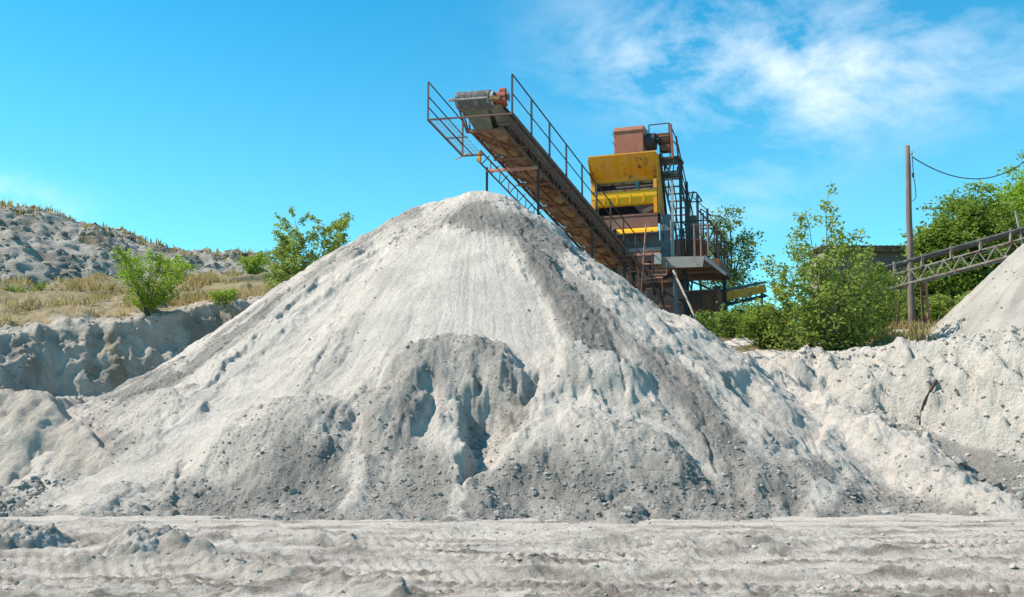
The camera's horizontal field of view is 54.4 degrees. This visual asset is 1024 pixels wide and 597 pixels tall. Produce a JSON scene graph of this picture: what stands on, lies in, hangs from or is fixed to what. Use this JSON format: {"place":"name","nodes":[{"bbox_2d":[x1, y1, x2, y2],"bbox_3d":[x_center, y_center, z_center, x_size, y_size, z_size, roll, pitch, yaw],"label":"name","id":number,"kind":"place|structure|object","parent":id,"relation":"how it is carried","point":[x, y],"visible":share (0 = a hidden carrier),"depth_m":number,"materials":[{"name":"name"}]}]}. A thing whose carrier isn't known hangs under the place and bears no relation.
{"place":"outdoors","nodes":[
{"label":"outdoors","id":0,"kind":"place"},
{"bbox_2d":[0,272,279,484],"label":"quarry bench","id":1,"kind":"object","parent":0,"point":[35,416],"visible":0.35,"depth_m":43.72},
{"bbox_2d":[0,295,257,395],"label":"bench rubble","id":2,"kind":"object","parent":1,"relation":"on","point":[142,317],"visible":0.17,"depth_m":43.67,"materials":[{"name":"grey stone"}]},
{"bbox_2d":[0,267,272,325],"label":"dry grass","id":3,"kind":"structure","parent":1,"relation":"on","point":[205,278],"depth_m":53.70,"materials":[{"name":"beige plant"}]},
{"bbox_2d":[106,241,197,315],"bbox_3d":[-17.174,-0.710,47.757,4.305,3.347,4.354,0,-8,0],"label":"leafy shrub","id":4,"kind":"object","parent":1,"relation":"on","point":[144,298],"visible":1,"depth_m":47.40,"materials":[{"name":"green plant"}]},
{"bbox_2d":[205,287,240,305],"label":"leafy shrub","id":5,"kind":"object","parent":1,"relation":"on","point":[218,297],"visible":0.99,"depth_m":50.24,"materials":[{"name":"green plant"}]},
{"bbox_2d":[234,251,270,274],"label":"leafy shrub","id":6,"kind":"object","parent":1,"relation":"on","point":[253,263],"visible":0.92,"depth_m":62.45,"materials":[{"name":"green plant"}]},
{"bbox_2d":[260,206,354,292],"bbox_3d":[-9.911,-0.629,47.557,5.303,7.382,4.698,-3,-8,19],"label":"leafy tree","id":7,"kind":"object","parent":1,"relation":"on","point":[285,250],"visible":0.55,"depth_m":46.91,"materials":[{"name":"green plant"}]},
{"bbox_2d":[0,204,287,285],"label":"hillside","id":8,"kind":"structure","parent":0,"point":[33,270],"depth_m":65.62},
{"bbox_2d":[2,281,49,292],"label":"leafy shrub","id":9,"kind":"object","parent":8,"relation":"on","point":[37,286],"visible":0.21,"depth_m":53.30,"materials":[{"name":"green plant"}]},
{"bbox_2d":[0,206,276,282],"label":"hillside rocks","id":10,"kind":"object","parent":8,"relation":"on","point":[96,265],"visible":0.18,"depth_m":65.83,"materials":[{"name":"grey stone"}]},
{"bbox_2d":[0,199,280,265],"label":"hill weeds","id":11,"kind":"object","parent":8,"relation":"on","point":[9,203],"visible":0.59,"depth_m":73.83,"materials":[{"name":"green plant"}]},
{"bbox_2d":[0,513,1023,596],"bbox_3d":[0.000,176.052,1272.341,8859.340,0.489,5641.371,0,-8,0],"label":"ground","id":12,"kind":"structure","parent":0,"point":[287,568],"depth_m":13.44,"materials":[{"name":"grey sand"}]},
{"bbox_2d":[0,475,57,516],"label":"ledge rubble","id":13,"kind":"object","parent":12,"relation":"on","point":[33,479],"visible":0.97,"depth_m":22.71,"materials":[{"name":"stone"}]},
{"bbox_2d":[0,518,76,549],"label":"rubble mound","id":14,"kind":"object","parent":12,"relation":"on","point":[16,533],"visible":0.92,"depth_m":14.92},
{"bbox_2d":[102,524,192,557],"bbox_3d":[-5.306,3.590,14.631,1.628,0.502,1.846,0,-8,0],"label":"rubble mound","id":15,"kind":"object","parent":12,"relation":"on","point":[132,540],"visible":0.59,"depth_m":14.19,"materials":[{"name":"grey gravel"}]},
{"bbox_2d":[0,191,1023,523],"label":"gravel pile","id":16,"kind":"object","parent":12,"relation":"on","point":[450,283],"visible":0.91,"depth_m":24.64,"materials":[{"name":"gravel"}]},
{"bbox_2d":[0,193,1023,522],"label":"loose stones","id":17,"kind":"object","parent":16,"relation":"on","point":[598,501],"visible":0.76,"depth_m":21.95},
{"bbox_2d":[880,414,1023,501],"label":"ridge rubble","id":18,"kind":"object","parent":16,"relation":"on","point":[1018,492],"visible":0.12,"depth_m":24.15,"materials":[{"name":"stone"}]},
{"bbox_2d":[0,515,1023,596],"bbox_3d":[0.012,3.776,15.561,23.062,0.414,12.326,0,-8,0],"label":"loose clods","id":19,"kind":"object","parent":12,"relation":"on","point":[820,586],"visible":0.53,"depth_m":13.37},
{"bbox_2d":[0,0,1023,328],"label":"sky","id":20,"kind":"structure","parent":0,"point":[185,124],"materials":[{"name":"blue"}]},
{"bbox_2d":[718,324,1023,488],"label":"quarry bank","id":21,"kind":"structure","parent":0,"point":[966,421],"depth_m":29.02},
{"bbox_2d":[427,73,647,275],"bbox_3d":[1.725,-1.029,41.048,3.063,12.189,15.038,-4,-9,27],"label":"belt conveyor","id":22,"kind":"object","parent":21,"relation":"on","point":[505,136],"visible":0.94,"depth_m":38.69,"materials":[{"name":"metal"}]},
{"bbox_2d":[588,123,730,328],"bbox_3d":[7.584,-2.397,49.953,6.500,11.615,7.777,-2,-8,14],"label":"screening machine","id":23,"kind":"object","parent":21,"relation":"on","point":[630,176],"visible":0.89,"depth_m":47.50,"materials":[{"name":"yellow paint"}]},
{"bbox_2d":[672,270,695,319],"bbox_3d":[7.989,0.416,44.765,0.111,3.725,2.050,6,-10,-35],"label":"leaning pole","id":24,"kind":"object","parent":21,"relation":"on","point":[682,290],"visible":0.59,"depth_m":45.09,"materials":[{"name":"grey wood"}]},
{"bbox_2d":[678,314,712,331],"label":"leafy shrub","id":25,"kind":"object","parent":21,"relation":"on","point":[704,325],"visible":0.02,"depth_m":56.19,"materials":[{"name":"green plant"}]},
{"bbox_2d":[695,306,745,332],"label":"leafy shrub","id":26,"kind":"object","parent":21,"relation":"on","point":[730,313],"visible":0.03,"depth_m":57.31,"materials":[{"name":"green plant"}]},
{"bbox_2d":[682,281,768,336],"bbox_3d":[10.450,0.895,49.508,4.869,3.652,1.108,3,-8,-18],"label":"side conveyor","id":27,"kind":"object","parent":21,"relation":"on","point":[745,291],"visible":0.44,"depth_m":49.56,"materials":[{"name":"yellow metal"}]},
{"bbox_2d":[698,204,765,332],"bbox_3d":[12.010,-0.981,56.884,5.313,8.920,4.395,0,-8,0],"label":"leafy tree","id":28,"kind":"object","parent":21,"relation":"on","point":[736,276],"visible":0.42,"depth_m":56.71,"materials":[{"name":"green plant"}]},
{"bbox_2d":[693,298,788,338],"bbox_3d":[10.036,1.142,43.806,4.614,2.168,4.831,0,-8,0],"label":"leafy shrub","id":29,"kind":"object","parent":21,"relation":"on","point":[717,323],"visible":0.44,"depth_m":43.18,"materials":[{"name":"green plant"}]},
{"bbox_2d":[730,302,797,347],"bbox_3d":[9.853,1.127,38.509,3.094,1.882,2.844,-5,-9,35],"label":"leafy shrub","id":30,"kind":"object","parent":21,"relation":"on","point":[755,322],"visible":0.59,"depth_m":38.22,"materials":[{"name":"green plant"}]},
{"bbox_2d":[746,183,902,350],"bbox_3d":[11.569,-1.035,36.973,5.664,6.759,4.910,0,-8,0],"label":"leafy shrub","id":31,"kind":"object","parent":21,"relation":"on","point":[819,332],"visible":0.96,"depth_m":36.22,"materials":[{"name":"green plant"}]},
{"bbox_2d":[804,245,919,327],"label":"site shed","id":32,"kind":"structure","parent":21,"relation":"on","point":[886,254],"depth_m":58.52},
{"bbox_2d":[843,261,910,334],"bbox_3d":[14.650,0.094,40.410,2.974,3.418,2.570,-4,-9,26],"label":"leafy shrub","id":33,"kind":"object","parent":21,"relation":"on","point":[890,303],"visible":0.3,"depth_m":40.21,"materials":[{"name":"green plant"}]},
{"bbox_2d":[758,326,1023,486],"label":"bank grit","id":34,"kind":"object","parent":21,"relation":"on","point":[942,391],"visible":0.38,"depth_m":29.21,"materials":[{"name":"grey gravel"}]},
{"bbox_2d":[862,287,919,325],"bbox_3d":[18.796,0.739,49.190,2.771,2.925,3.128,0,-8,0],"label":"leafy shrub","id":35,"kind":"object","parent":21,"relation":"on","point":[904,292],"visible":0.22,"depth_m":48.88,"materials":[{"name":"green plant"}]},
{"bbox_2d":[778,329,1023,486],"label":"bank rubble","id":36,"kind":"object","parent":21,"relation":"on","point":[999,382],"visible":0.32,"depth_m":29.36,"materials":[{"name":"grey stone"}]},
{"bbox_2d":[905,145,915,327],"bbox_3d":[17.506,-2.567,43.754,0.661,8.548,0.323,0,-8,0],"label":"utility pole","id":37,"kind":"object","parent":21,"relation":"on","point":[910,286],"visible":0.94,"depth_m":43.68,"materials":[{"name":"brown wood"}]},
{"bbox_2d":[912,156,1023,178],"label":"power cable","id":38,"kind":"object","parent":37,"relation":"attached to","point":[963,177],"visible":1,"depth_m":47.01,"materials":[{"name":"rubber"}]},
{"bbox_2d":[895,294,947,323],"bbox_3d":[19.644,0.896,48.004,2.699,2.301,2.805,0,-8,0],"label":"leafy shrub","id":39,"kind":"object","parent":21,"relation":"on","point":[932,311],"visible":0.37,"depth_m":47.45,"materials":[{"name":"green plant"}]},
{"bbox_2d":[918,379,937,424],"bbox_3d":[12.112,3.003,28.901,0.720,1.329,0.221,2,-8,-13],"label":"dead root","id":40,"kind":"object","parent":21,"relation":"hanging from","point":[929,391],"visible":1,"depth_m":28.89,"materials":[{"name":"wood"}]},
{"bbox_2d":[844,210,1023,326],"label":"truss conveyor","id":41,"kind":"object","parent":21,"relation":"on","point":[980,241],"visible":0.71,"depth_m":42.91,"materials":[{"name":"metal"}]},
{"bbox_2d":[890,211,998,318],"bbox_3d":[22.853,-1.089,52.253,5.623,7.120,5.260,2,-8,-17],"label":"leafy tree","id":42,"kind":"object","parent":21,"relation":"on","point":[952,285],"visible":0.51,"depth_m":51.67,"materials":[{"name":"green plant"}]},
{"bbox_2d":[924,288,973,320],"bbox_3d":[21.259,0.688,47.472,3.159,2.351,3.070,0,-8,0],"label":"leafy shrub","id":43,"kind":"object","parent":21,"relation":"on","point":[945,304],"visible":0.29,"depth_m":47.04,"materials":[{"name":"green plant"}]},
{"bbox_2d":[915,180,1023,296],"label":"leafy tree","id":44,"kind":"object","parent":21,"relation":"on","point":[970,210],"visible":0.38,"depth_m":52.73,"materials":[{"name":"green plant"}]},
{"bbox_2d":[924,244,1023,339],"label":"gravel pile","id":45,"kind":"object","parent":21,"relation":"on","point":[1012,286],"visible":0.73,"depth_m":36.24,"materials":[{"name":"gravel"}]},
{"bbox_2d":[939,256,1023,334],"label":"loose pebbles","id":46,"kind":"object","parent":45,"relation":"on","point":[991,295],"visible":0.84,"depth_m":36.52,"materials":[{"name":"stone"}]},
{"bbox_2d":[954,164,1023,237],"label":"leafy tree","id":47,"kind":"object","parent":21,"relation":"on","point":[1019,188],"visible":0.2,"depth_m":56.38,"materials":[{"name":"green plant"}]},
{"bbox_2d":[992,150,1023,215],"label":"leafy tree","id":48,"kind":"object","parent":21,"relation":"on","point":[1022,154],"visible":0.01,"depth_m":62.95,"materials":[{"name":"green plant"}]},
{"bbox_2d":[830,316,941,342],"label":"verge grass","id":49,"kind":"structure","parent":0,"point":[920,329],"depth_m":38.42,"materials":[{"name":"beige plant"}]}
]}

